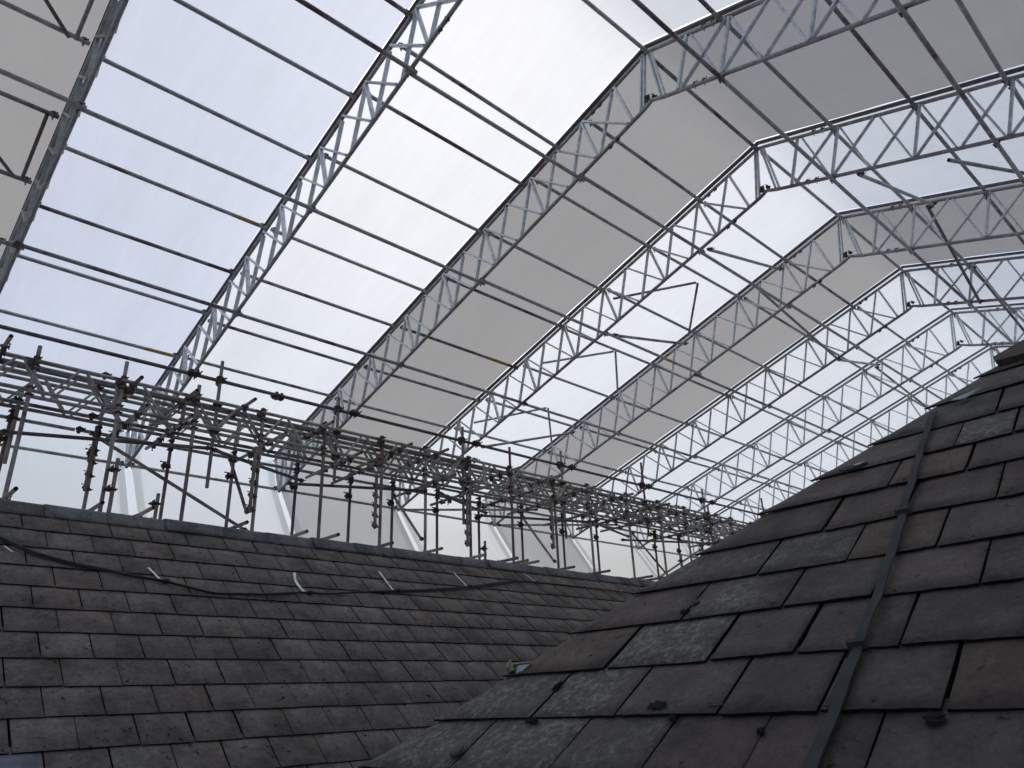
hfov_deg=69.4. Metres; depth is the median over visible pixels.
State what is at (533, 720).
moss lump
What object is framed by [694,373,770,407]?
purlin
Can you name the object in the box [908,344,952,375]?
purlin
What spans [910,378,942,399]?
purlin
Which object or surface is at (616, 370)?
brace tube
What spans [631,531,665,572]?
brace tube
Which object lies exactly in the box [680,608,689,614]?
moss lump
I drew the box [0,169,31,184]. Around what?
purlin
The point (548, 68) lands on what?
roof sheeting
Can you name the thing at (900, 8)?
purlin
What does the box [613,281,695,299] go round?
brace tube
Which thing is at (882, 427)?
purlin
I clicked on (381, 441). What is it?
scaffold pole
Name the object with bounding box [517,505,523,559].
scaffold pole
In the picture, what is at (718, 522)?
cross tube
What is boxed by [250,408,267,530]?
scaffold pole
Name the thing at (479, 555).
deck tube
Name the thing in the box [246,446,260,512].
scaffold pole
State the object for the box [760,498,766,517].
scaffold pole
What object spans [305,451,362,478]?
cross tube
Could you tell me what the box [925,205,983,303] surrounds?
brace tube
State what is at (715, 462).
purlin
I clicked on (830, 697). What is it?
lead soaker
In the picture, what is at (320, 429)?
cross tube
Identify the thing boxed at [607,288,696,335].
purlin
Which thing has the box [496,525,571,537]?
purlin
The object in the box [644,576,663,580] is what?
deck tube
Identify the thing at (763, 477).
purlin
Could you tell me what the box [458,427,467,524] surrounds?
scaffold pole
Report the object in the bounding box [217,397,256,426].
cross tube
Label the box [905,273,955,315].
purlin
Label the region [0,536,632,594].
cable
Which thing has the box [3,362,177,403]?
purlin
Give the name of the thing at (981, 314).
purlin
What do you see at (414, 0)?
sky
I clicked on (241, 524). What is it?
deck tube
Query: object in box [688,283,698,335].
brace tube
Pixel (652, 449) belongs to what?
purlin
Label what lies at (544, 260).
purlin
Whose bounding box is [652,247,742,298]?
purlin
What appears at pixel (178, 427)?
cross tube
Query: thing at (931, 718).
moss lump
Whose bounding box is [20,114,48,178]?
brace tube
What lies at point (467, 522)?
scaffold pole
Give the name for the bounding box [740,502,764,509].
purlin
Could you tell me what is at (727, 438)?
purlin
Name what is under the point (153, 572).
strap
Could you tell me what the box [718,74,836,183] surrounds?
purlin
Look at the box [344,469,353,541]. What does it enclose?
scaffold pole
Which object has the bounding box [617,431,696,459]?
purlin
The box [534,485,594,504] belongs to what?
cross tube
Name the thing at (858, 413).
purlin
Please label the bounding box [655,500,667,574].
scaffold pole
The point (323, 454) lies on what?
scaffold pole
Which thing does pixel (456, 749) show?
pebble
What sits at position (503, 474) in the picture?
purlin
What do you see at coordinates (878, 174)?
purlin
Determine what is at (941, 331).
roof sheeting
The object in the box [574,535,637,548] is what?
purlin
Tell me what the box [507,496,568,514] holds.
cross tube
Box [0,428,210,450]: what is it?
brace tube
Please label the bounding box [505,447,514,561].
scaffold pole
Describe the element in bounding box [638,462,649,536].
scaffold pole
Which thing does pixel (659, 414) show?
purlin
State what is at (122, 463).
purlin
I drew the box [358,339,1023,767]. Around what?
hipped slate roof
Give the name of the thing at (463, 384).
purlin
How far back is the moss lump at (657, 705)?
1.72 m
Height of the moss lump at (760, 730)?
0.015 m
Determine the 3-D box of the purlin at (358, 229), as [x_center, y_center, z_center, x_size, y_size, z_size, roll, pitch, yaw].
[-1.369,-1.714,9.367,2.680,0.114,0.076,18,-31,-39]
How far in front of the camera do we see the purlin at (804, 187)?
11.29 m
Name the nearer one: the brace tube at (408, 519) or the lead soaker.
the lead soaker
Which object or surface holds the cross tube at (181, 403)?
attached to the ladder beam at (41, 391)
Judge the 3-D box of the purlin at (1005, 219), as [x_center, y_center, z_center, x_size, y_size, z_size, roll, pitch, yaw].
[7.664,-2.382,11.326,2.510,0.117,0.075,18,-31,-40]
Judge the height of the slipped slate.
0.029 m
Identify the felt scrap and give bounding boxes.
[516,664,528,673]
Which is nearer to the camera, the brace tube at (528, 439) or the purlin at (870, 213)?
the purlin at (870, 213)
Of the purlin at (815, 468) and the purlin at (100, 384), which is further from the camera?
the purlin at (815, 468)
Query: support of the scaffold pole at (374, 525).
attached to the scaffold pole at (381, 441)
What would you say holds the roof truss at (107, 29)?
on the support tube at (276, 395)
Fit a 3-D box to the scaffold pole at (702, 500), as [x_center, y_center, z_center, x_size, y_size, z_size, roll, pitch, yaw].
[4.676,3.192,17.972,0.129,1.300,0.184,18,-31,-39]
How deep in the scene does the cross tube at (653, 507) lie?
16.04 m
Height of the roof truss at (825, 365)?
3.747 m
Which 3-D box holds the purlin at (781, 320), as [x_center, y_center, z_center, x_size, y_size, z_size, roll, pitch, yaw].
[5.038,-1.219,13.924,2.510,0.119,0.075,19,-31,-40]
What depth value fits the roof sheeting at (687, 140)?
10.48 m
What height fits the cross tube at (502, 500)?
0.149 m
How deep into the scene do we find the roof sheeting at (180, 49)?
8.82 m
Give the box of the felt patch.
[951,388,980,400]
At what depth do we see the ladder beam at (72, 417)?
11.39 m
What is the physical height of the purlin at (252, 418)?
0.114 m
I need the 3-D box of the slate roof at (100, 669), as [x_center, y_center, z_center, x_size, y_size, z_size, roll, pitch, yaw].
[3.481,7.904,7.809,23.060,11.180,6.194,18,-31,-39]
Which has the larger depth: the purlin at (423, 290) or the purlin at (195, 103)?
the purlin at (423, 290)
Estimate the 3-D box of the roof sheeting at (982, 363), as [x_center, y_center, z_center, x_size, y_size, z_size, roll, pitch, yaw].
[12.221,7.172,14.453,2.665,17.087,18.156,18,-31,-39]
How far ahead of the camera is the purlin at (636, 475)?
18.36 m
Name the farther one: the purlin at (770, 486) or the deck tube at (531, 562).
the purlin at (770, 486)
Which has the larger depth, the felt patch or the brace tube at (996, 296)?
the brace tube at (996, 296)
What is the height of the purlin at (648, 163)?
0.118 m
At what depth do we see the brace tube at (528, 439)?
14.45 m
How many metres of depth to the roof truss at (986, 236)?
12.56 m
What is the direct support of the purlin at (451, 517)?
attached to the roof truss at (986, 236)
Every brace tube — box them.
[0,156,14,175]
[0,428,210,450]
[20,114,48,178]
[44,0,70,37]
[74,0,93,40]
[89,431,247,529]
[211,447,305,482]
[228,458,248,514]
[287,481,427,492]
[394,494,423,540]
[403,508,537,510]
[437,491,487,514]
[474,407,545,423]
[479,513,591,523]
[481,431,575,448]
[497,523,617,526]
[522,515,555,562]
[543,350,613,363]
[547,408,552,444]
[591,520,628,537]
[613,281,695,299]
[613,333,687,345]
[614,351,618,391]
[621,538,716,543]
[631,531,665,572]
[657,549,700,576]
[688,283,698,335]
[707,247,782,270]
[757,287,840,360]
[838,358,880,365]
[856,172,937,206]
[874,366,931,409]
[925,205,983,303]
[947,158,1023,174]
[973,266,1023,331]
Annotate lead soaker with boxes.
[802,655,848,767]
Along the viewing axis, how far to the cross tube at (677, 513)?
16.36 m
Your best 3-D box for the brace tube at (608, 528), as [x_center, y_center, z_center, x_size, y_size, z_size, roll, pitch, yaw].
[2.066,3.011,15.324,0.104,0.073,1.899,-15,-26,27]
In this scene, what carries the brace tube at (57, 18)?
attached to the purlin at (83, 40)
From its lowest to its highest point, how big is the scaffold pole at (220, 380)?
1.860 m
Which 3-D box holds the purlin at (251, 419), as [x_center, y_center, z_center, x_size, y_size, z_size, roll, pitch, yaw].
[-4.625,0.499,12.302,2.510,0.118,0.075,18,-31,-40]
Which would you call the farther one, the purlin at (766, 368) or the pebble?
the purlin at (766, 368)
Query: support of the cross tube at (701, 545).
attached to the ledger tube at (79, 429)
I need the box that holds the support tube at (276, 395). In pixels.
[0,324,760,515]
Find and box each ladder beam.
[0,352,749,534]
[0,357,745,537]
[0,369,737,539]
[0,372,735,540]
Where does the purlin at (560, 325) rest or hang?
attached to the roof truss at (670, 224)
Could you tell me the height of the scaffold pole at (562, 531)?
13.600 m
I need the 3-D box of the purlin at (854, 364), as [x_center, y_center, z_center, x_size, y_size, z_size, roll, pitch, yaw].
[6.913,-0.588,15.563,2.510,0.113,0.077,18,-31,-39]
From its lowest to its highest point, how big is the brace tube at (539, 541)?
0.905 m
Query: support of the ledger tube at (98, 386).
attached to the ladder beam at (110, 411)
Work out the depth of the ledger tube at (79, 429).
11.41 m
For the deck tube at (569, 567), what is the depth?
13.20 m
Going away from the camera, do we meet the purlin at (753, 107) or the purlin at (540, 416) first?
the purlin at (753, 107)
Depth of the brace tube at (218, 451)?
10.31 m
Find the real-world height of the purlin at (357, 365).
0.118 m
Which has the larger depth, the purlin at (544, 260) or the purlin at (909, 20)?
the purlin at (544, 260)
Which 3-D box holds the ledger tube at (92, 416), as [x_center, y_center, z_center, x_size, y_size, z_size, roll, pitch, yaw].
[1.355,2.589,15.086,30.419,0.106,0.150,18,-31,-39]
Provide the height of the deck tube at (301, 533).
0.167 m
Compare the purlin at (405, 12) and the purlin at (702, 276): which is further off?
the purlin at (702, 276)
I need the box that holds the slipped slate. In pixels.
[839,462,867,472]
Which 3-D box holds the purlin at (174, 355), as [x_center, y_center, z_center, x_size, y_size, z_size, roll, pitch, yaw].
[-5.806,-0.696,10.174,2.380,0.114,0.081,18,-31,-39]
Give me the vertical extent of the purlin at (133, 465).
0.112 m
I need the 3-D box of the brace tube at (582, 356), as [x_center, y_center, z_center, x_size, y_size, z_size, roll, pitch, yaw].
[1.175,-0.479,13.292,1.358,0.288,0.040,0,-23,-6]
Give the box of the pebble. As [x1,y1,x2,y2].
[449,743,463,757]
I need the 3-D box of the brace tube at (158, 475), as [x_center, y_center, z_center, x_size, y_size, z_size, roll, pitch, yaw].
[-4.740,1.388,10.311,2.310,1.104,0.104,18,-31,-39]
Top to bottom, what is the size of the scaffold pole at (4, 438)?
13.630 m
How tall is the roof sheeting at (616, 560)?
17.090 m
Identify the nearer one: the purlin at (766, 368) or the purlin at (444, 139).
the purlin at (444, 139)
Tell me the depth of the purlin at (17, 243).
8.65 m
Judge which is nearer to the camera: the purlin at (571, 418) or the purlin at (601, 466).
the purlin at (571, 418)
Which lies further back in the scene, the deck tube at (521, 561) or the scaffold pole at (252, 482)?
the deck tube at (521, 561)
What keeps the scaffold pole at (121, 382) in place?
on the ground
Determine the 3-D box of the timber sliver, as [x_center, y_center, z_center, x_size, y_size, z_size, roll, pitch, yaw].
[0.029,0.883,2.330,0.012,0.013,0.108,13,-27,-31]
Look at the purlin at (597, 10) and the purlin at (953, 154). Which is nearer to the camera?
the purlin at (597, 10)
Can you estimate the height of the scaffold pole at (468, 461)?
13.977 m
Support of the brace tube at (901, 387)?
attached to the roof truss at (908, 400)
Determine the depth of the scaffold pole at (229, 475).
10.81 m
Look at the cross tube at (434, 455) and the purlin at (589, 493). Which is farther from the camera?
the purlin at (589, 493)
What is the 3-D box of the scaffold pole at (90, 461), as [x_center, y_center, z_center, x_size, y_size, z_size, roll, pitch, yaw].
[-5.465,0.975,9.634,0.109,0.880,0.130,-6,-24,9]
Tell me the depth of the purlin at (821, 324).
13.06 m
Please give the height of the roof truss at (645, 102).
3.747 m
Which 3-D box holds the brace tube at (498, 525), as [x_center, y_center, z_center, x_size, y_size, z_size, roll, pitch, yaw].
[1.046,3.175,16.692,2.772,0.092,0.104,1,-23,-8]
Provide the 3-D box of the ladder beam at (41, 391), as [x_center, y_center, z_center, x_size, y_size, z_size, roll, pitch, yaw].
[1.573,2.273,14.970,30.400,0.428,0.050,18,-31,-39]
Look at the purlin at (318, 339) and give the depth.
10.28 m
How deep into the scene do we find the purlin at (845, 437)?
17.20 m
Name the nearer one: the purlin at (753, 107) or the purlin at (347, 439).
the purlin at (753, 107)
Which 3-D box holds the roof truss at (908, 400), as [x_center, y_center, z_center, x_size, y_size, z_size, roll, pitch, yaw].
[11.110,0.794,16.316,0.182,3.747,18.066,18,-31,-39]
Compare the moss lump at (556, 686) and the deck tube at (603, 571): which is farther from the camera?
the deck tube at (603, 571)
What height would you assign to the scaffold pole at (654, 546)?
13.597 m
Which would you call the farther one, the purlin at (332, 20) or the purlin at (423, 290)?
the purlin at (423, 290)
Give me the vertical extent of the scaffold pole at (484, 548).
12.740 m
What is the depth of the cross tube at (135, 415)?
9.36 m
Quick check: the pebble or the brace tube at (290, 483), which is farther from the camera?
the brace tube at (290, 483)
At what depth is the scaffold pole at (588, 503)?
14.54 m
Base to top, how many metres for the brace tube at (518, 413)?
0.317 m
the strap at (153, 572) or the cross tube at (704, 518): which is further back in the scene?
the cross tube at (704, 518)
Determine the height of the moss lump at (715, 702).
0.017 m
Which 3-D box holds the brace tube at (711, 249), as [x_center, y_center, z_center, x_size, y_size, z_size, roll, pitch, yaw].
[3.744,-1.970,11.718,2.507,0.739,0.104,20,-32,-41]
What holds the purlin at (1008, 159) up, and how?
attached to the roof truss at (986, 236)
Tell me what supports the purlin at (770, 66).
attached to the roof truss at (645, 102)
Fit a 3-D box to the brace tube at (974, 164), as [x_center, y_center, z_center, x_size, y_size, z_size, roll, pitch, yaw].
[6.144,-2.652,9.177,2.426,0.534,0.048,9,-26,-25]
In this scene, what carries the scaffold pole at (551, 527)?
attached to the cross tube at (537, 506)
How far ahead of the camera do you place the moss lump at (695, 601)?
2.16 m
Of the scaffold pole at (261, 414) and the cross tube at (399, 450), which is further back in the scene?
the cross tube at (399, 450)
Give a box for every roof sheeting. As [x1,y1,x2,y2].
[0,0,108,258]
[0,0,413,514]
[124,0,740,534]
[273,0,1023,550]
[390,71,1023,562]
[484,182,1023,572]
[566,254,1023,580]
[627,303,1023,576]
[682,345,1008,558]
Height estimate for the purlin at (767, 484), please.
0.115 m
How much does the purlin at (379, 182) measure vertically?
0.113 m
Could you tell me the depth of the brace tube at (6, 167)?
7.98 m
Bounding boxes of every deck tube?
[0,486,18,499]
[87,501,104,510]
[133,505,154,516]
[229,520,248,527]
[289,530,308,535]
[321,533,339,538]
[377,541,393,546]
[422,547,442,552]
[466,553,486,558]
[497,556,518,561]
[511,559,528,563]
[520,560,539,564]
[558,565,574,569]
[589,569,610,573]
[632,575,653,578]
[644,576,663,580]
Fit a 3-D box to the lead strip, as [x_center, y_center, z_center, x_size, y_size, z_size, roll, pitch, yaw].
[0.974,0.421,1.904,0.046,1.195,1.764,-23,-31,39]
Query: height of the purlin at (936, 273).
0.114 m
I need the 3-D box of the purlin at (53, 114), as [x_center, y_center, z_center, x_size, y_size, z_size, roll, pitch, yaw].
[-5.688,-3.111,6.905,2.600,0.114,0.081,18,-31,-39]
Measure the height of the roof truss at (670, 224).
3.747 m
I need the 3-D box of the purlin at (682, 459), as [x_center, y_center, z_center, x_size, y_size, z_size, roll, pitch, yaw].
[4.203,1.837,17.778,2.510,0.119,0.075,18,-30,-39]
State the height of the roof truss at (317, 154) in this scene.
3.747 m
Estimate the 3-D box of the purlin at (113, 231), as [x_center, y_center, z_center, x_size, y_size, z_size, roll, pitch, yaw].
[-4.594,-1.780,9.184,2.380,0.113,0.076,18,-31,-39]
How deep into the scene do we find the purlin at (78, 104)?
6.77 m
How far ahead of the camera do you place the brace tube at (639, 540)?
16.76 m
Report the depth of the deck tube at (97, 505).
8.33 m
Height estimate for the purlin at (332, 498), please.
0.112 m
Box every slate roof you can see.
[0,499,655,767]
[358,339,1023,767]
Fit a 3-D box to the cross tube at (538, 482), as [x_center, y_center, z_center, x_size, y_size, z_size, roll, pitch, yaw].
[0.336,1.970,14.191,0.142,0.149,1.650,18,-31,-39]
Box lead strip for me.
[804,411,937,767]
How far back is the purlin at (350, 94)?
7.64 m
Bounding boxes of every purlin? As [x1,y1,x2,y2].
[0,0,89,45]
[0,68,86,110]
[0,90,59,119]
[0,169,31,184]
[0,239,23,251]
[0,309,178,359]
[0,443,124,466]
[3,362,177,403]
[13,240,242,316]
[17,253,207,315]
[39,202,235,275]
[65,144,266,230]
[72,105,317,213]
[102,56,312,162]
[129,462,277,491]
[169,401,301,430]
[173,0,355,99]
[173,402,331,436]
[188,355,333,398]
[207,319,360,368]
[232,313,405,368]
[240,271,396,327]
[270,227,428,294]
[282,488,397,510]
[295,0,417,74]
[307,205,484,285]
[324,152,483,234]
[334,397,451,430]
[338,436,453,463]
[363,365,481,402]
[370,93,525,187]
[384,0,411,17]
[398,42,559,150]
[400,325,517,369]
[400,362,527,404]
[400,510,493,524]
[404,69,584,182]
[446,276,563,328]
[454,427,547,453]
[454,462,547,484]
[479,277,608,336]
[485,398,577,429]
[487,231,603,292]
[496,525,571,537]
[518,478,592,494]
[521,404,621,434]
[523,365,614,400]
[534,178,651,249]
[548,450,623,473]
[555,485,631,502]
[566,327,656,367]
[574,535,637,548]
[579,173,704,254]
[579,426,654,451]
[582,0,648,53]
[588,120,702,202]
[603,330,701,375]
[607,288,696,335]
[616,397,689,426]
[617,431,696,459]
[624,471,687,488]
[631,0,725,83]
[632,502,694,516]
[639,547,693,556]
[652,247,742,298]
[654,450,716,469]
[655,59,759,151]
[658,366,729,398]
[687,488,740,503]
[690,424,751,448]
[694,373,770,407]
[694,454,759,476]
[697,250,790,309]
[698,0,722,22]
[698,333,768,370]
[704,201,788,263]
[717,468,769,485]
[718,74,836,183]
[724,23,835,130]
[731,395,790,422]
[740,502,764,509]
[743,296,811,340]
[752,446,801,465]
[756,475,802,489]
[760,151,843,220]
[768,404,830,433]
[768,485,795,493]
[769,370,826,398]
[788,302,859,349]
[789,261,855,308]
[791,422,838,443]
[804,463,825,472]
[812,339,867,372]
[824,0,917,108]
[828,396,874,422]
[828,429,869,447]
[830,176,914,254]
[833,131,912,208]
[842,220,905,273]
[855,347,911,382]
[857,305,910,344]
[865,372,911,398]
[872,422,892,432]
[891,0,907,17]
[898,6,1000,147]
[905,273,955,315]
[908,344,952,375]
[909,249,972,306]
[910,208,970,266]
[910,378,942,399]
[915,108,988,195]
[954,315,994,349]
[955,0,1009,83]
[968,266,1013,311]
[968,302,1014,344]
[985,195,1023,244]
[992,140,1023,184]
[1008,82,1023,109]
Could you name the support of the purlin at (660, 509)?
attached to the roof truss at (825, 365)
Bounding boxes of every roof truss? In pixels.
[0,0,128,293]
[125,0,462,468]
[273,0,929,492]
[390,66,1023,511]
[483,178,1023,526]
[566,251,1023,538]
[626,303,1023,549]
[682,341,1019,558]
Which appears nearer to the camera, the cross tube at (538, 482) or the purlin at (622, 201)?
the purlin at (622, 201)
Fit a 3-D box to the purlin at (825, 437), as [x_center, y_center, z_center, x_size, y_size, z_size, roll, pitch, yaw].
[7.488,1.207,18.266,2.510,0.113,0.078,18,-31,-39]
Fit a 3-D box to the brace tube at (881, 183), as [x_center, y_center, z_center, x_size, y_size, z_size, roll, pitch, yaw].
[5.315,-2.651,10.115,2.561,0.721,0.104,16,-29,-36]
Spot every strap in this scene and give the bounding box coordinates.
[147,567,160,578]
[293,573,304,590]
[378,571,393,589]
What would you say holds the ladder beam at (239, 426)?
attached to the scaffold pole at (14, 418)
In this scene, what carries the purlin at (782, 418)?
attached to the roof truss at (825, 365)
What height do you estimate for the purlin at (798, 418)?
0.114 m
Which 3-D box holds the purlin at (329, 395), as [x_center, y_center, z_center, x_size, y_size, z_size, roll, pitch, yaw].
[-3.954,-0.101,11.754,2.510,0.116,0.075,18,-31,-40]
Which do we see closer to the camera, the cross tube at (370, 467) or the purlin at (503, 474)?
the cross tube at (370, 467)
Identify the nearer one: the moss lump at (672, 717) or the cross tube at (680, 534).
the moss lump at (672, 717)
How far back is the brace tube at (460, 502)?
12.65 m
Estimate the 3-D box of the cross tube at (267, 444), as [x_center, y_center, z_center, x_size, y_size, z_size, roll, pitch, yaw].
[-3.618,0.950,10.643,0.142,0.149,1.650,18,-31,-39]
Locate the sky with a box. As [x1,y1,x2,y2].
[1,0,1023,528]
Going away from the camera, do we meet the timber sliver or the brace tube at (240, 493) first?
the timber sliver
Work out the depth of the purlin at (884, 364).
14.74 m
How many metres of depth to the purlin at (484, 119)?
8.17 m
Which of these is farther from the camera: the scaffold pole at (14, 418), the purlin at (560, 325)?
the purlin at (560, 325)
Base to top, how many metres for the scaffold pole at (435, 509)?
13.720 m
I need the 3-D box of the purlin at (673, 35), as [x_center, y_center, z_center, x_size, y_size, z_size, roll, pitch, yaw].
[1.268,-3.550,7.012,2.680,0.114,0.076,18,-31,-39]
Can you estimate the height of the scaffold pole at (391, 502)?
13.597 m
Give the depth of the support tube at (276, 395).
11.28 m
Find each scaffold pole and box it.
[0,404,14,471]
[2,345,42,498]
[2,391,24,463]
[81,425,102,490]
[82,408,103,509]
[98,361,128,511]
[102,458,120,511]
[148,493,161,518]
[158,438,174,518]
[179,385,202,520]
[205,361,226,487]
[224,439,237,526]
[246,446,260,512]
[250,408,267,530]
[289,435,300,534]
[316,421,328,537]
[331,397,343,480]
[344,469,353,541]
[371,477,380,528]
[376,435,386,544]
[386,481,395,547]
[422,445,428,550]
[432,489,439,553]
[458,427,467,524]
[464,455,472,555]
[464,494,470,546]
[474,497,480,559]
[480,541,487,559]
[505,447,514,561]
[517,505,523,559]
[548,503,556,549]
[549,475,559,568]
[556,451,567,538]
[559,512,565,566]
[584,483,595,571]
[593,516,600,570]
[623,492,635,577]
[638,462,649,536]
[651,530,659,576]
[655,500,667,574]
[676,536,681,566]
[678,555,683,566]
[681,506,691,560]
[699,489,709,541]
[706,506,713,545]
[728,517,734,534]
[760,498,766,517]
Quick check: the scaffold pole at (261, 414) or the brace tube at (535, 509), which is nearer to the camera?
the scaffold pole at (261, 414)
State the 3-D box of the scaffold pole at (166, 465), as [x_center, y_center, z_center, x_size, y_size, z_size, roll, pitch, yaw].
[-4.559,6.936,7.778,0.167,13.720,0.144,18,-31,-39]
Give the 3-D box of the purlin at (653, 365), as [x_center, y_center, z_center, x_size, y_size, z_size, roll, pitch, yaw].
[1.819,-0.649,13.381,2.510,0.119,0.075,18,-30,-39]
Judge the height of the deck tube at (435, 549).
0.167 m
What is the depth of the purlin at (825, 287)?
13.39 m
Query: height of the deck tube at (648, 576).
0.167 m
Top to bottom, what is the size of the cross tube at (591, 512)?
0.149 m
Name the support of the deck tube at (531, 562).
attached to the scaffold pole at (484, 548)
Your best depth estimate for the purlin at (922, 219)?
11.84 m
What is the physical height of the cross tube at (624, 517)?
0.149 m
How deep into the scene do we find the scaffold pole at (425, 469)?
11.99 m
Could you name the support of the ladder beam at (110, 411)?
attached to the scaffold pole at (220, 380)
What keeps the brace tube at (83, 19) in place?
attached to the purlin at (83, 40)
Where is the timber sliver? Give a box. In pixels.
[513,661,531,666]
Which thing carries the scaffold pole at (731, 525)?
on the ground
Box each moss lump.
[524,717,539,723]
[552,681,562,690]
[647,700,666,710]
[668,714,676,721]
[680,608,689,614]
[691,598,698,605]
[708,699,723,706]
[756,727,764,735]
[921,711,946,726]
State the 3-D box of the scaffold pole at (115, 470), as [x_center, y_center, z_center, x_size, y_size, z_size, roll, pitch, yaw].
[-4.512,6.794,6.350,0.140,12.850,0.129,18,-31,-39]
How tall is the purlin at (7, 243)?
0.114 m
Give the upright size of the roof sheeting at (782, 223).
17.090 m
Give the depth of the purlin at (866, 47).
8.08 m
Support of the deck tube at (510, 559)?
attached to the scaffold pole at (510, 486)
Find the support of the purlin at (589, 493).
attached to the roof truss at (825, 365)
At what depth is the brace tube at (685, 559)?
17.87 m
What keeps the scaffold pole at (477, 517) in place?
on the ground
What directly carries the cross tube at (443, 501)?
attached to the scaffold pole at (468, 461)
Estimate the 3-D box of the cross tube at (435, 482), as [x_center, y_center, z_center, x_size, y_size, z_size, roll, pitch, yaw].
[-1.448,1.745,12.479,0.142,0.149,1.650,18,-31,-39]
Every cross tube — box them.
[0,334,13,363]
[99,375,143,415]
[105,403,148,437]
[144,414,193,450]
[150,388,198,426]
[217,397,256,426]
[236,431,287,462]
[278,420,334,451]
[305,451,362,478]
[331,458,389,483]
[356,442,412,467]
[389,448,448,474]
[396,473,456,496]
[430,484,490,505]
[461,466,521,487]
[472,490,533,510]
[500,474,559,493]
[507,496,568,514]
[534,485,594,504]
[543,509,604,525]
[573,493,633,509]
[576,513,637,529]
[600,516,660,531]
[612,502,669,516]
[637,509,688,521]
[650,527,709,539]
[664,514,717,526]
[674,518,732,531]
[691,537,726,547]
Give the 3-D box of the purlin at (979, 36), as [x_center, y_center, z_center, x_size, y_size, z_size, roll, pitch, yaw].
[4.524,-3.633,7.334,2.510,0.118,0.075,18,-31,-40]
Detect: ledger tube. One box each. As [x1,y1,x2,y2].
[0,365,742,528]
[0,397,722,539]
[0,414,711,545]
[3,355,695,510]
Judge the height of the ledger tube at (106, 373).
0.106 m
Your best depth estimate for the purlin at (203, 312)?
9.56 m
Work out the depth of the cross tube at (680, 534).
17.01 m
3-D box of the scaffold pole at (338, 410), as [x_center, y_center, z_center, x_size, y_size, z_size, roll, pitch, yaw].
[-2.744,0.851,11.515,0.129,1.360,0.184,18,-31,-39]
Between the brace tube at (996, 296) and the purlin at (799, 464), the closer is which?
the brace tube at (996, 296)
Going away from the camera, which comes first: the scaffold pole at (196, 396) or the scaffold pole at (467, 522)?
the scaffold pole at (196, 396)
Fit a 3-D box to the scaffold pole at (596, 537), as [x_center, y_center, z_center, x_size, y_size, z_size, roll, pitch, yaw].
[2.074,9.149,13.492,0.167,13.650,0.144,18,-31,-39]
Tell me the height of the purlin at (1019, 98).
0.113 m
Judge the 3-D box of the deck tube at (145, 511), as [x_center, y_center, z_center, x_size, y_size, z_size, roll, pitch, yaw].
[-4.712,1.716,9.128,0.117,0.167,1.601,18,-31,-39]
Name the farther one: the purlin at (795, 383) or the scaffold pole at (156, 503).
the purlin at (795, 383)
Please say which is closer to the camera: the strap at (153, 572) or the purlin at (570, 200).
the strap at (153, 572)
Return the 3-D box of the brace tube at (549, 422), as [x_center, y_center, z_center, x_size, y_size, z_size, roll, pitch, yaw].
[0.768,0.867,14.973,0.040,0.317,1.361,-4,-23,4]
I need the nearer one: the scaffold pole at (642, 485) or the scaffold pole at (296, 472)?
the scaffold pole at (296, 472)
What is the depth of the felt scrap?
2.29 m
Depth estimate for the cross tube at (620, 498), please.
15.28 m
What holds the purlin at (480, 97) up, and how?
attached to the roof truss at (317, 154)
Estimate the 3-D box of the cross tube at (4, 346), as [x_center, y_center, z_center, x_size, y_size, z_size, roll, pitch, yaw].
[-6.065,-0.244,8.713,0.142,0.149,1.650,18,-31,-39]
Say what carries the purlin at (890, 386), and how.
attached to the roof truss at (921, 370)
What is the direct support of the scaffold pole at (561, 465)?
hanging from the support tube at (276, 395)
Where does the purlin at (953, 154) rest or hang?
attached to the roof truss at (670, 224)
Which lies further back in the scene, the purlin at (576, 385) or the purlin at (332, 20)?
the purlin at (576, 385)
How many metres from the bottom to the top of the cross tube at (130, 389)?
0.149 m
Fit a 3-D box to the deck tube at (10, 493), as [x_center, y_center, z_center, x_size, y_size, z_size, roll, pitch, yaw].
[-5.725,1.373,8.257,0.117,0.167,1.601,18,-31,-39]
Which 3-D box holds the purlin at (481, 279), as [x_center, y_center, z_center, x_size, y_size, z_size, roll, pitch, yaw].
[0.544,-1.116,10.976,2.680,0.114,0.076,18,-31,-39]
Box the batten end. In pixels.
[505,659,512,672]
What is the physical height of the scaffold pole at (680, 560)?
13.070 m
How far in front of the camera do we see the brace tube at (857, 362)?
15.13 m
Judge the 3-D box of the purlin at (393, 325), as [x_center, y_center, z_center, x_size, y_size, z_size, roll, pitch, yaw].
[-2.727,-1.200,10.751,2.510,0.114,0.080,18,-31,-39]
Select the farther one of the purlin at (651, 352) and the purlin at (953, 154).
the purlin at (651, 352)
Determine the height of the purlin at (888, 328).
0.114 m
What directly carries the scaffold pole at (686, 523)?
on the ground
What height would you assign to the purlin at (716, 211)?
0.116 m
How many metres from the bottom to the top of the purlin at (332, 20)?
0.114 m
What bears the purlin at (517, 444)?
attached to the roof truss at (986, 236)
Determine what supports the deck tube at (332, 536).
attached to the scaffold pole at (296, 472)
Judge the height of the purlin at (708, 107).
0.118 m
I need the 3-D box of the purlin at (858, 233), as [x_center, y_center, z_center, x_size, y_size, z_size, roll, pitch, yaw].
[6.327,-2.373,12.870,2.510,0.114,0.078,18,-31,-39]
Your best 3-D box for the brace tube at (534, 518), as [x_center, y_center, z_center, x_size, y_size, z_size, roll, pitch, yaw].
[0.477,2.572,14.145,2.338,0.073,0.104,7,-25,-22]
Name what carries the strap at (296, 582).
attached to the slate roof at (100, 669)
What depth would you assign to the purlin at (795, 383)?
16.02 m
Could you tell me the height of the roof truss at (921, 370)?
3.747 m
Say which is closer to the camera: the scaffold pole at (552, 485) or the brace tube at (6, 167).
the brace tube at (6, 167)
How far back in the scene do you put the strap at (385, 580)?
5.85 m

